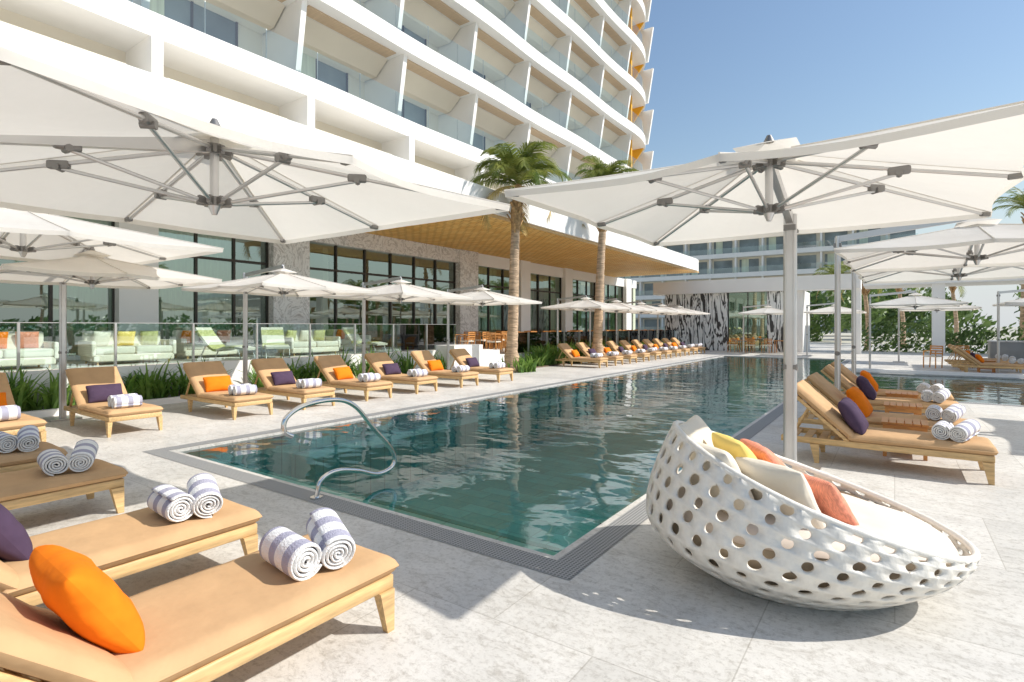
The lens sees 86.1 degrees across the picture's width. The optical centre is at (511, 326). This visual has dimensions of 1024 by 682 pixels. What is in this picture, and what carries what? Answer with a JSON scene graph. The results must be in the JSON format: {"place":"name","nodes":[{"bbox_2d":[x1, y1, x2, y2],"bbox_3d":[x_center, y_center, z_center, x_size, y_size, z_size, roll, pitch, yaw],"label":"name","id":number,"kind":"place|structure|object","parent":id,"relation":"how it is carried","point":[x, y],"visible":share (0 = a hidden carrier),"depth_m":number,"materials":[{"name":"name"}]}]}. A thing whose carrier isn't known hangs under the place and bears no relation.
{"place":"outdoors","nodes":[
{"label":"outdoors","id":0,"kind":"place"},
{"bbox_2d":[9,342,1023,681],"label":"stone deck","id":1,"kind":"structure","parent":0,"point":[643,602],"depth_m":3.31,"materials":[{"name":"stone"}]},
{"bbox_2d":[0,372,46,441],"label":"sun lounger","id":2,"kind":"object","parent":1,"relation":"on","point":[13,427],"visible":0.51,"depth_m":7.19,"materials":[{"name":"brown wood"}]},
{"bbox_2d":[0,406,20,420],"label":"rolled towel","id":3,"kind":"object","parent":2,"relation":"on","point":[11,413],"visible":1,"depth_m":7.04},
{"bbox_2d":[0,441,67,472],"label":"sun lounger","id":4,"kind":"object","parent":1,"relation":"on","point":[17,459],"visible":0.49,"depth_m":5.23,"materials":[{"name":"brown wood"}]},
{"bbox_2d":[0,431,18,452],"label":"rolled towel","id":5,"kind":"object","parent":4,"relation":"on","point":[8,442],"visible":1,"depth_m":5.24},
{"bbox_2d":[17,425,39,451],"bbox_3d":[-4.799,1.114,5.440,0.176,0.171,0.365,-41,33,-28],"label":"rolled towel","id":6,"kind":"object","parent":4,"relation":"on","point":[28,438],"visible":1,"depth_m":5.34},
{"bbox_2d":[0,459,127,513],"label":"sun lounger","id":7,"kind":"object","parent":1,"relation":"on","point":[28,487],"visible":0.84,"depth_m":4.44,"materials":[{"name":"brown wood"}]},
{"bbox_2d":[37,449,68,475],"bbox_3d":[-3.833,1.132,4.573,0.365,0.171,0.178,0,-31,44],"label":"rolled towel","id":8,"kind":"object","parent":7,"relation":"on","point":[51,462],"visible":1,"depth_m":4.47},
{"bbox_2d":[69,439,98,471],"bbox_3d":[-3.670,1.101,4.695,0.176,0.171,0.365,-26,22,-25],"label":"rolled towel","id":9,"kind":"object","parent":7,"relation":"on","point":[83,455],"visible":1,"depth_m":4.58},
{"bbox_2d":[0,247,221,421],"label":"patio umbrella","id":10,"kind":"object","parent":1,"relation":"on","point":[93,268],"visible":0.97,"depth_m":8.75,"materials":[{"name":"fabric"}]},
{"bbox_2d":[0,207,223,264],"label":"patio umbrella","id":11,"kind":"object","parent":1,"relation":"on","point":[28,236],"visible":0.9,"depth_m":7.43,"materials":[{"name":"fabric"}]},
{"bbox_2d":[64,366,163,437],"bbox_3d":[-6.378,1.144,8.724,1.988,0.913,0.726,0,0,36],"label":"sun lounger","id":12,"kind":"object","parent":1,"relation":"on","point":[80,380],"visible":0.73,"depth_m":8.66,"materials":[{"name":"brown wood"}]},
{"bbox_2d":[86,383,122,402],"bbox_3d":[-6.590,1.082,8.877,0.155,0.308,0.481,-39,-23,32],"label":"throw pillow","id":13,"kind":"object","parent":12,"relation":"on","point":[99,393],"visible":0.77,"depth_m":8.79,"materials":[{"name":"fabric"}]},
{"bbox_2d":[111,395,142,408],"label":"rolled towel","id":14,"kind":"object","parent":12,"relation":"on","point":[127,401],"visible":1,"depth_m":8.18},
{"bbox_2d":[0,498,261,605],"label":"sun lounger","id":15,"kind":"object","parent":1,"relation":"on","point":[115,547],"visible":0.59,"depth_m":3.22,"materials":[{"name":"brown wood"}]},
{"bbox_2d":[0,504,32,560],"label":"throw pillow","id":16,"kind":"object","parent":15,"relation":"on","point":[16,543],"visible":0.89,"depth_m":2.82,"materials":[{"name":"fabric"}]},
{"bbox_2d":[147,484,195,521],"bbox_3d":[-2.178,1.127,3.501,0.365,0.171,0.178,0,20,40],"label":"rolled towel","id":17,"kind":"object","parent":15,"relation":"on","point":[170,502],"visible":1,"depth_m":3.41,"materials":[{"name":"fabric"}]},
{"bbox_2d":[187,473,222,517],"bbox_3d":[-2.030,1.111,3.612,0.176,0.171,0.365,7,5,-37],"label":"rolled towel","id":18,"kind":"object","parent":15,"relation":"on","point":[203,490],"visible":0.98,"depth_m":3.50,"materials":[{"name":"fabric"}]},
{"bbox_2d":[0,534,398,681],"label":"sun lounger","id":19,"kind":"object","parent":1,"relation":"on","point":[211,624],"visible":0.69,"depth_m":2.28,"materials":[{"name":"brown wood"}]},
{"bbox_2d":[29,545,144,653],"bbox_3d":[-1.630,1.046,2.102,0.442,0.423,0.184,0,32,37],"label":"throw pillow","id":20,"kind":"object","parent":19,"relation":"on","point":[85,597],"visible":0.98,"depth_m":1.98,"materials":[{"name":"orange fabric"}]},
{"bbox_2d":[259,526,321,580],"bbox_3d":[-1.114,1.136,2.753,0.365,0.171,0.178,0,44,43],"label":"rolled towel","id":21,"kind":"object","parent":19,"relation":"on","point":[292,554],"visible":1,"depth_m":2.66,"materials":[{"name":"fabric"}]},
{"bbox_2d":[306,507,355,569],"bbox_3d":[-0.955,1.100,2.872,0.176,0.171,0.365,-28,23,-26],"label":"rolled towel","id":22,"kind":"object","parent":19,"relation":"on","point":[329,535],"visible":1,"depth_m":2.76,"materials":[{"name":"fabric"}]},
{"bbox_2d":[2,345,446,411],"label":"strap leaf plants","id":23,"kind":"object","parent":1,"relation":"on","point":[146,386],"visible":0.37,"depth_m":11.25,"materials":[{"name":"plant"}]},
{"bbox_2d":[180,361,273,419],"bbox_3d":[-5.329,1.144,10.187,1.988,0.913,0.726,0,0,35],"label":"sun lounger","id":24,"kind":"object","parent":1,"relation":"on","point":[196,372],"visible":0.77,"depth_m":10.10,"materials":[{"name":"brown wood"}]},
{"bbox_2d":[203,375,231,391],"bbox_3d":[-5.543,1.082,10.336,0.481,0.308,0.155,0,-32,-49],"label":"throw pillow","id":25,"kind":"object","parent":24,"relation":"on","point":[216,383],"visible":0.88,"depth_m":10.26,"materials":[{"name":"orange fabric"}]},
{"bbox_2d":[233,385,256,395],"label":"rolled towel","id":26,"kind":"object","parent":24,"relation":"on","point":[245,390],"visible":1,"depth_m":9.65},
{"bbox_2d":[0,45,509,243],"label":"patio umbrella","id":27,"kind":"object","parent":1,"relation":"on","point":[74,145],"visible":1,"depth_m":4.61,"materials":[{"name":"fabric"}]},
{"bbox_2d":[181,265,377,383],"bbox_3d":[-4.836,0.159,11.422,2.922,2.874,2.711,0,0,32],"label":"patio umbrella","id":28,"kind":"object","parent":1,"relation":"on","point":[282,283],"visible":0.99,"depth_m":11.38,"materials":[{"name":"fabric"}]},
{"bbox_2d":[251,358,335,409],"bbox_3d":[-4.560,1.144,11.297,1.988,0.913,0.726,0,0,35],"label":"sun lounger","id":29,"kind":"object","parent":1,"relation":"on","point":[264,368],"visible":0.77,"depth_m":11.20,"materials":[{"name":"brown wood"}]},
{"bbox_2d":[270,371,295,385],"bbox_3d":[-4.775,1.082,11.446,0.155,0.308,0.481,-37,-21,29],"label":"throw pillow","id":30,"kind":"object","parent":29,"relation":"on","point":[283,378],"visible":1,"depth_m":11.37,"materials":[{"name":"fabric"}]},
{"bbox_2d":[301,378,321,387],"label":"rolled towel","id":31,"kind":"object","parent":29,"relation":"on","point":[310,383],"visible":1,"depth_m":10.75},
{"bbox_2d":[0,344,645,417],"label":"terrace","id":32,"kind":"structure","parent":1,"relation":"on","point":[485,357],"depth_m":13.35,"materials":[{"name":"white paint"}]},
{"bbox_2d":[0,331,58,367],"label":"outdoor sofa","id":33,"kind":"object","parent":32,"relation":"on","point":[36,349],"visible":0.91,"depth_m":11.64,"materials":[{"name":"beige fabric"}]},
{"bbox_2d":[78,330,175,365],"bbox_3d":[-9.337,0.501,13.352,0.880,0.790,1.790,0,0,35],"label":"outdoor sofa","id":34,"kind":"object","parent":32,"relation":"on","point":[96,346],"visible":0.98,"depth_m":13.17,"materials":[{"name":"beige fabric"}]},
{"bbox_2d":[170,330,242,358],"bbox_3d":[-8.782,0.501,15.892,0.880,0.790,1.790,0,0,35],"label":"outdoor sofa","id":35,"kind":"object","parent":32,"relation":"on","point":[183,338],"visible":0.49,"depth_m":15.48,"materials":[{"name":"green fabric"}]},
{"bbox_2d":[195,327,254,360],"bbox_3d":[-7.538,0.466,14.444,1.400,0.873,0.632,0,0,8],"label":"lounge chair","id":36,"kind":"object","parent":32,"relation":"on","point":[210,339],"visible":0.84,"depth_m":14.36,"materials":[{"name":"fabric"}]},
{"bbox_2d":[0,322,455,371],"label":"glass balustrade","id":37,"kind":"object","parent":32,"relation":"on","point":[414,337],"visible":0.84,"depth_m":17.66,"materials":[{"name":"glass"}]},
{"bbox_2d":[261,327,289,357],"bbox_3d":[-6.788,0.466,15.691,0.632,0.873,1.400,0,0,-30],"label":"lounge chair","id":38,"kind":"object","parent":32,"relation":"on","point":[272,337],"visible":0.93,"depth_m":16.01,"materials":[{"name":"fabric"}]},
{"bbox_2d":[277,329,339,355],"bbox_3d":[-6.474,0.501,17.451,0.880,0.790,1.790,0,0,35],"label":"outdoor sofa","id":39,"kind":"object","parent":32,"relation":"on","point":[296,341],"visible":0.82,"depth_m":17.36,"materials":[{"name":"beige fabric"}]},
{"bbox_2d":[323,329,370,349],"bbox_3d":[-6.141,0.501,20.024,0.880,0.790,1.790,0,0,35],"label":"outdoor sofa","id":40,"kind":"object","parent":32,"relation":"on","point":[344,340],"visible":0.27,"depth_m":19.93,"materials":[{"name":"beige fabric"}]},
{"bbox_2d":[0,0,698,360],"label":"hotel building","id":41,"kind":"structure","parent":32,"relation":"on","point":[442,94],"depth_m":22.87,"materials":[{"name":"white paint"}]},
{"bbox_2d":[342,327,387,352],"bbox_3d":[-4.932,0.466,18.344,1.400,0.873,0.632,0,0,19],"label":"lounge chair","id":42,"kind":"object","parent":32,"relation":"on","point":[348,332],"visible":0.74,"depth_m":18.30,"materials":[{"name":"fabric"}]},
{"bbox_2d":[517,330,674,352],"bbox_3d":[7.125,0.675,32.022,0.050,0.850,25.495,0,0,35],"label":"glass balustrade","id":43,"kind":"object","parent":32,"relation":"on","point":[527,339],"visible":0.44,"depth_m":26.34,"materials":[{"name":"glass"}]},
{"bbox_2d":[314,355,392,400],"bbox_3d":[-3.680,1.144,12.511,1.988,0.913,0.726,0,0,35],"label":"sun lounger","id":44,"kind":"object","parent":1,"relation":"on","point":[326,364],"visible":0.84,"depth_m":12.36,"materials":[{"name":"brown wood"}]},
{"bbox_2d":[333,366,353,379],"bbox_3d":[-3.895,1.082,12.661,0.155,0.308,0.481,-36,-17,25],"label":"throw pillow","id":45,"kind":"object","parent":44,"relation":"on","point":[341,373],"visible":1,"depth_m":12.57,"materials":[{"name":"orange fabric"}]},
{"bbox_2d":[323,277,473,372],"bbox_3d":[-2.946,0.159,14.127,2.922,2.874,2.711,0,0,32],"label":"patio umbrella","id":46,"kind":"object","parent":1,"relation":"on","point":[400,291],"visible":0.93,"depth_m":14.13,"materials":[{"name":"fabric"}]},
{"bbox_2d":[364,352,437,393],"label":"sun lounger","id":47,"kind":"object","parent":1,"relation":"on","point":[375,361],"visible":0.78,"depth_m":13.56,"materials":[{"name":"brown wood"}]},
{"bbox_2d":[382,363,400,374],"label":"throw pillow","id":48,"kind":"object","parent":47,"relation":"on","point":[391,368],"visible":1,"depth_m":13.81,"materials":[{"name":"fabric"}]},
{"bbox_2d":[410,350,478,387],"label":"sun lounger","id":49,"kind":"object","parent":1,"relation":"on","point":[421,358],"visible":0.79,"depth_m":14.80,"materials":[{"name":"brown wood"}]},
{"bbox_2d":[447,348,513,382],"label":"sun lounger","id":50,"kind":"object","parent":1,"relation":"on","point":[459,356],"visible":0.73,"depth_m":16.10,"materials":[{"name":"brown wood"}]},
{"bbox_2d":[420,285,541,369],"bbox_3d":[-0.999,0.159,16.915,2.922,2.874,2.711,0,0,32],"label":"patio umbrella","id":51,"kind":"object","parent":1,"relation":"on","point":[482,297],"visible":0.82,"depth_m":16.87,"materials":[{"name":"fabric"}]},
{"bbox_2d":[497,353,539,372],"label":"strap leaf plants","id":52,"kind":"object","parent":1,"relation":"on","point":[523,367],"visible":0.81,"depth_m":19.02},
{"bbox_2d":[470,140,571,372],"bbox_3d":[0.171,-2.344,19.125,3.498,7.909,3.941,0,0,-18],"label":"palm tree","id":53,"kind":"object","parent":1,"relation":"on","point":[525,166],"visible":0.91,"depth_m":18.96,"materials":[{"name":"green plant"}]},
{"bbox_2d":[518,338,611,367],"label":"strap leaf plants","id":54,"kind":"object","parent":1,"relation":"on","point":[547,355],"visible":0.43,"depth_m":22.18,"materials":[{"name":"plant"}]},
{"bbox_2d":[555,343,607,367],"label":"sun lounger","id":55,"kind":"object","parent":1,"relation":"on","point":[566,348],"visible":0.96,"depth_m":21.62,"materials":[{"name":"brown wood"}]},
{"bbox_2d":[143,355,1023,579],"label":"overflow grate","id":56,"kind":"object","parent":1,"relation":"on","point":[569,565],"visible":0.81,"depth_m":4.57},
{"bbox_2d":[281,397,396,499],"bbox_3d":[-1.633,1.141,5.346,0.108,0.928,1.347,0,0,35],"label":"pool handrail","id":57,"kind":"object","parent":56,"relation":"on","point":[286,433],"visible":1,"depth_m":5.28,"materials":[{"name":"metal"}]},
{"bbox_2d":[541,295,629,350],"bbox_3d":[2.955,0.159,22.577,2.922,2.874,2.711,0,0,36],"label":"patio umbrella","id":58,"kind":"object","parent":1,"relation":"on","point":[585,304],"visible":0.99,"depth_m":22.27,"materials":[{"name":"fabric"}]},
{"bbox_2d":[575,342,623,365],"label":"sun lounger","id":59,"kind":"object","parent":1,"relation":"on","point":[583,347],"visible":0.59,"depth_m":22.94,"materials":[{"name":"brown wood"}]},
{"bbox_2d":[175,356,1023,555],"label":"swimming pool","id":60,"kind":"structure","parent":1,"relation":"in","point":[553,476],"depth_m":9.90,"materials":[{"name":"liquid"}]},
{"bbox_2d":[574,155,638,363],"bbox_3d":[4.165,-2.894,23.995,3.114,9.007,2.974,0,0,6],"label":"palm tree","id":61,"kind":"object","parent":1,"relation":"on","point":[599,169],"visible":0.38,"depth_m":23.60,"materials":[{"name":"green plant"}]},
{"bbox_2d":[576,298,655,346],"bbox_3d":[4.674,0.159,25.038,2.922,2.874,2.711,0,0,37],"label":"patio umbrella","id":62,"kind":"object","parent":1,"relation":"on","point":[633,308],"visible":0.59,"depth_m":25.01,"materials":[{"name":"fabric"}]},
{"bbox_2d":[606,341,649,361],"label":"sun lounger","id":63,"kind":"object","parent":1,"relation":"on","point":[614,345],"visible":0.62,"depth_m":25.39,"materials":[{"name":"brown wood"}]},
{"bbox_2d":[611,301,676,343],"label":"patio umbrella","id":64,"kind":"object","parent":1,"relation":"on","point":[658,309],"visible":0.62,"depth_m":27.50,"materials":[{"name":"fabric"}]},
{"bbox_2d":[632,303,694,340],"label":"patio umbrella","id":65,"kind":"object","parent":1,"relation":"on","point":[661,305],"visible":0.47,"depth_m":30.06,"materials":[{"name":"fabric"}]},
{"bbox_2d":[653,305,709,338],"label":"patio umbrella","id":66,"kind":"object","parent":1,"relation":"on","point":[698,312],"visible":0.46,"depth_m":32.66,"materials":[{"name":"fabric"}]},
{"bbox_2d":[653,274,861,353],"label":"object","id":67,"kind":"structure","parent":1,"relation":"on","point":[719,326],"depth_m":36.40,"materials":[{"name":"white paint"}]},
{"bbox_2d":[504,101,1023,475],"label":"patio umbrella","id":68,"kind":"object","parent":1,"relation":"on","point":[964,166],"visible":0.99,"depth_m":5.17,"materials":[{"name":"fabric"}]},
{"bbox_2d":[738,304,797,352],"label":"patio umbrella","id":69,"kind":"object","parent":1,"relation":"on","point":[768,310],"visible":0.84,"depth_m":31.39,"materials":[{"name":"fabric"}]},
{"bbox_2d":[646,415,980,610],"bbox_3d":[1.835,1.133,3.559,1.879,0.951,1.636,0,0,15],"label":"woven lounge chair","id":70,"kind":"object","parent":1,"relation":"on","point":[752,518],"visible":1,"depth_m":3.06,"materials":[{"name":"white plastic"}]},
{"bbox_2d":[814,263,850,299],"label":"palm tree","id":71,"kind":"object","parent":1,"relation":"on","point":[827,271],"visible":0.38,"depth_m":47.45,"materials":[{"name":"green plant"}]},
{"bbox_2d":[804,303,866,355],"bbox_3d":[17.251,0.159,29.423,2.922,2.874,2.711,0,0,35],"label":"patio umbrella","id":72,"kind":"object","parent":1,"relation":"on","point":[830,310],"visible":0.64,"depth_m":29.23,"materials":[{"name":"fabric"}]},
{"bbox_2d":[829,261,882,349],"bbox_3d":[23.986,-1.804,37.269,4.147,6.828,4.112,0,0,35],"label":"palm tree","id":73,"kind":"object","parent":1,"relation":"on","point":[865,292],"visible":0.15,"depth_m":36.98,"materials":[{"name":"brown plant"}]},
{"bbox_2d":[798,372,979,438],"bbox_3d":[5.097,1.144,7.540,1.988,0.913,0.726,0,0,36],"label":"sun lounger","id":74,"kind":"object","parent":1,"relation":"on","point":[828,389],"visible":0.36,"depth_m":7.63,"materials":[{"name":"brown wood"}]},
{"bbox_2d":[846,386,872,416],"bbox_3d":[4.827,1.046,7.611,0.184,0.423,0.442,-39,-23,32],"label":"throw pillow","id":75,"kind":"object","parent":74,"relation":"on","point":[856,395],"visible":0.85,"depth_m":7.47,"materials":[{"name":"orange fabric"}]},
{"bbox_2d":[925,405,942,419],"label":"rolled towel","id":76,"kind":"object","parent":74,"relation":"on","point":[932,412],"visible":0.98,"depth_m":7.07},
{"bbox_2d":[941,403,965,422],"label":"rolled towel","id":77,"kind":"object","parent":74,"relation":"on","point":[952,413],"visible":1,"depth_m":6.94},
{"bbox_2d":[825,362,953,400],"bbox_3d":[7.101,1.144,10.409,1.988,0.913,0.726,0,0,35],"label":"sun lounger","id":78,"kind":"object","parent":1,"relation":"on","point":[848,374],"visible":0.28,"depth_m":10.43,"materials":[{"name":"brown wood"}]},
{"bbox_2d":[821,364,958,412],"bbox_3d":[6.300,1.144,9.262,1.988,0.913,0.726,0,0,34],"label":"sun lounger","id":79,"kind":"object","parent":1,"relation":"on","point":[877,403],"visible":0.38,"depth_m":9.08,"materials":[{"name":"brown wood"}]},
{"bbox_2d":[856,376,876,399],"bbox_3d":[6.027,1.046,9.324,0.184,0.423,0.442,-37,-20,29],"label":"throw pillow","id":80,"kind":"object","parent":79,"relation":"on","point":[865,386],"visible":0.98,"depth_m":9.17,"materials":[{"name":"fabric"}]},
{"bbox_2d":[932,388,950,402],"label":"rolled towel","id":81,"kind":"object","parent":79,"relation":"on","point":[940,395],"visible":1,"depth_m":8.68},
{"bbox_2d":[781,380,998,484],"bbox_3d":[4.267,1.144,6.351,1.988,0.913,0.726,0,0,35],"label":"sun lounger","id":82,"kind":"object","parent":1,"relation":"on","point":[982,451],"visible":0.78,"depth_m":6.15,"materials":[{"name":"brown wood"}]},
{"bbox_2d":[838,397,868,434],"bbox_3d":[3.995,1.046,6.419,0.184,0.423,0.442,-38,-22,31],"label":"throw pillow","id":83,"kind":"object","parent":82,"relation":"on","point":[853,416],"visible":1,"depth_m":6.27,"materials":[{"name":"fabric"}]},
{"bbox_2d":[931,420,953,439],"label":"rolled towel","id":84,"kind":"object","parent":82,"relation":"on","point":[940,429],"visible":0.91,"depth_m":5.89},
{"bbox_2d":[948,419,980,441],"bbox_3d":[4.833,1.114,5.848,0.365,0.171,0.176,-11,-26,-31],"label":"rolled towel","id":85,"kind":"object","parent":82,"relation":"on","point":[965,430],"visible":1,"depth_m":5.78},
{"bbox_2d":[878,288,921,347],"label":"palm tree","id":86,"kind":"object","parent":1,"relation":"on","point":[902,315],"visible":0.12,"depth_m":40.69,"materials":[{"name":"brown plant"}]},
{"bbox_2d":[885,391,918,414],"bbox_3d":[6.896,1.387,9.699,0.470,0.425,0.470,0,0,35],"label":"side table","id":87,"kind":"object","parent":1,"relation":"on","point":[914,395],"visible":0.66,"depth_m":9.58,"materials":[{"name":"orange wood"}]},
{"bbox_2d":[884,401,922,414],"bbox_3d":[5.894,1.387,8.264,0.470,0.425,0.470,0,0,35],"label":"side table","id":88,"kind":"object","parent":1,"relation":"on","point":[917,408],"visible":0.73,"depth_m":8.13,"materials":[{"name":"orange wood"}]},
{"bbox_2d":[881,417,928,460],"bbox_3d":[4.880,1.387,6.813,0.470,0.425,0.470,0,0,35],"label":"side table","id":89,"kind":"object","parent":1,"relation":"on","point":[907,424],"visible":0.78,"depth_m":6.69,"materials":[{"name":"orange wood"}]},
{"bbox_2d":[865,290,968,368],"bbox_3d":[14.263,0.159,19.556,2.922,2.874,2.711,0,0,35],"label":"patio umbrella","id":90,"kind":"object","parent":1,"relation":"on","point":[915,300],"visible":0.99,"depth_m":19.19,"materials":[{"name":"fabric"}]},
{"bbox_2d":[833,218,1023,390],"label":"patio umbrella","id":91,"kind":"object","parent":1,"relation":"on","point":[985,242],"visible":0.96,"depth_m":8.66,"materials":[{"name":"fabric"}]},
{"bbox_2d":[923,345,942,367],"bbox_3d":[16.236,1.173,21.130,0.505,0.856,0.460,0,0,-24],"label":"dining chair","id":92,"kind":"object","parent":1,"relation":"on","point":[930,350],"visible":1,"depth_m":21.12,"materials":[{"name":"beige wood"}]},
{"bbox_2d":[848,368,1023,377],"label":"pool kerb","id":93,"kind":"structure","parent":1,"relation":"on","point":[946,373],"depth_m":18.05,"materials":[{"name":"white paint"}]},
{"bbox_2d":[851,265,1023,374],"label":"patio umbrella","id":94,"kind":"object","parent":1,"relation":"on","point":[974,273],"visible":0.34,"depth_m":11.88,"materials":[{"name":"fabric"}]},
{"bbox_2d":[893,297,981,361],"bbox_3d":[18.322,0.159,23.796,2.922,2.874,2.711,0,0,35],"label":"patio umbrella","id":95,"kind":"object","parent":1,"relation":"on","point":[962,308],"visible":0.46,"depth_m":23.75,"materials":[{"name":"fabric"}]},
{"bbox_2d":[861,319,1023,353],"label":"garden hedge","id":96,"kind":"object","parent":1,"relation":"on","point":[965,333],"visible":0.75,"depth_m":33.60,"materials":[{"name":"green plant"}]},
{"bbox_2d":[863,278,1023,353],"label":"white pavilion","id":97,"kind":"structure","parent":1,"relation":"on","point":[938,321],"depth_m":31.98,"materials":[{"name":"paint"}]},
{"bbox_2d":[925,286,965,342],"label":"palm tree","id":98,"kind":"object","parent":1,"relation":"on","point":[952,289],"visible":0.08,"depth_m":43.63,"materials":[{"name":"brown plant"}]},
{"bbox_2d":[947,345,1021,372],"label":"sun lounger","id":99,"kind":"object","parent":1,"relation":"on","point":[970,362],"visible":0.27,"depth_m":19.80,"materials":[{"name":"brown wood"}]},
{"bbox_2d":[951,346,1023,371],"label":"sun lounger","id":100,"kind":"object","parent":1,"relation":"on","point":[975,361],"visible":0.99,"depth_m":18.28,"materials":[{"name":"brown wood"}]},
{"bbox_2d":[987,340,1023,359],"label":"bar cabinet","id":101,"kind":"object","parent":1,"relation":"on","point":[1015,349],"visible":0.61,"depth_m":21.42,"materials":[{"name":"grey stone"}]},
{"bbox_2d":[989,289,1023,373],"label":"patio umbrella","id":102,"kind":"object","parent":1,"relation":"on","point":[1018,302],"visible":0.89,"depth_m":18.33,"materials":[{"name":"fabric"}]},
{"bbox_2d":[992,187,1023,340],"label":"palm tree","id":103,"kind":"object","parent":1,"relation":"on","point":[1017,199],"visible":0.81,"depth_m":34.08,"materials":[{"name":"green plant"}]},
{"bbox_2d":[458,356,1023,417],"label":"pool water","id":104,"kind":"structure","parent":0,"point":[718,373],"depth_m":15.89,"materials":[{"name":"liquid"}]},
{"bbox_2d":[643,0,1023,326],"label":"sky","id":105,"kind":"structure","parent":0,"point":[728,75],"materials":[{"name":"blue"}]},
{"bbox_2d":[810,327,1018,344],"bbox_3d":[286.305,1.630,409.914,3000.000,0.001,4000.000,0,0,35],"label":"ground","id":106,"kind":"structure","parent":0,"point":[829,338],"depth_m":79.79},
{"bbox_2d":[581,227,915,332],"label":"hotel wing","id":107,"kind":"structure","parent":106,"relation":"on","point":[748,258],"depth_m":100.86,"materials":[{"name":"paint"}]},
{"bbox_2d":[806,284,1020,344],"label":"distant trees","id":108,"kind":"object","parent":106,"relation":"on","point":[879,315],"visible":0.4,"depth_m":56.99,"materials":[{"name":"green plant"}]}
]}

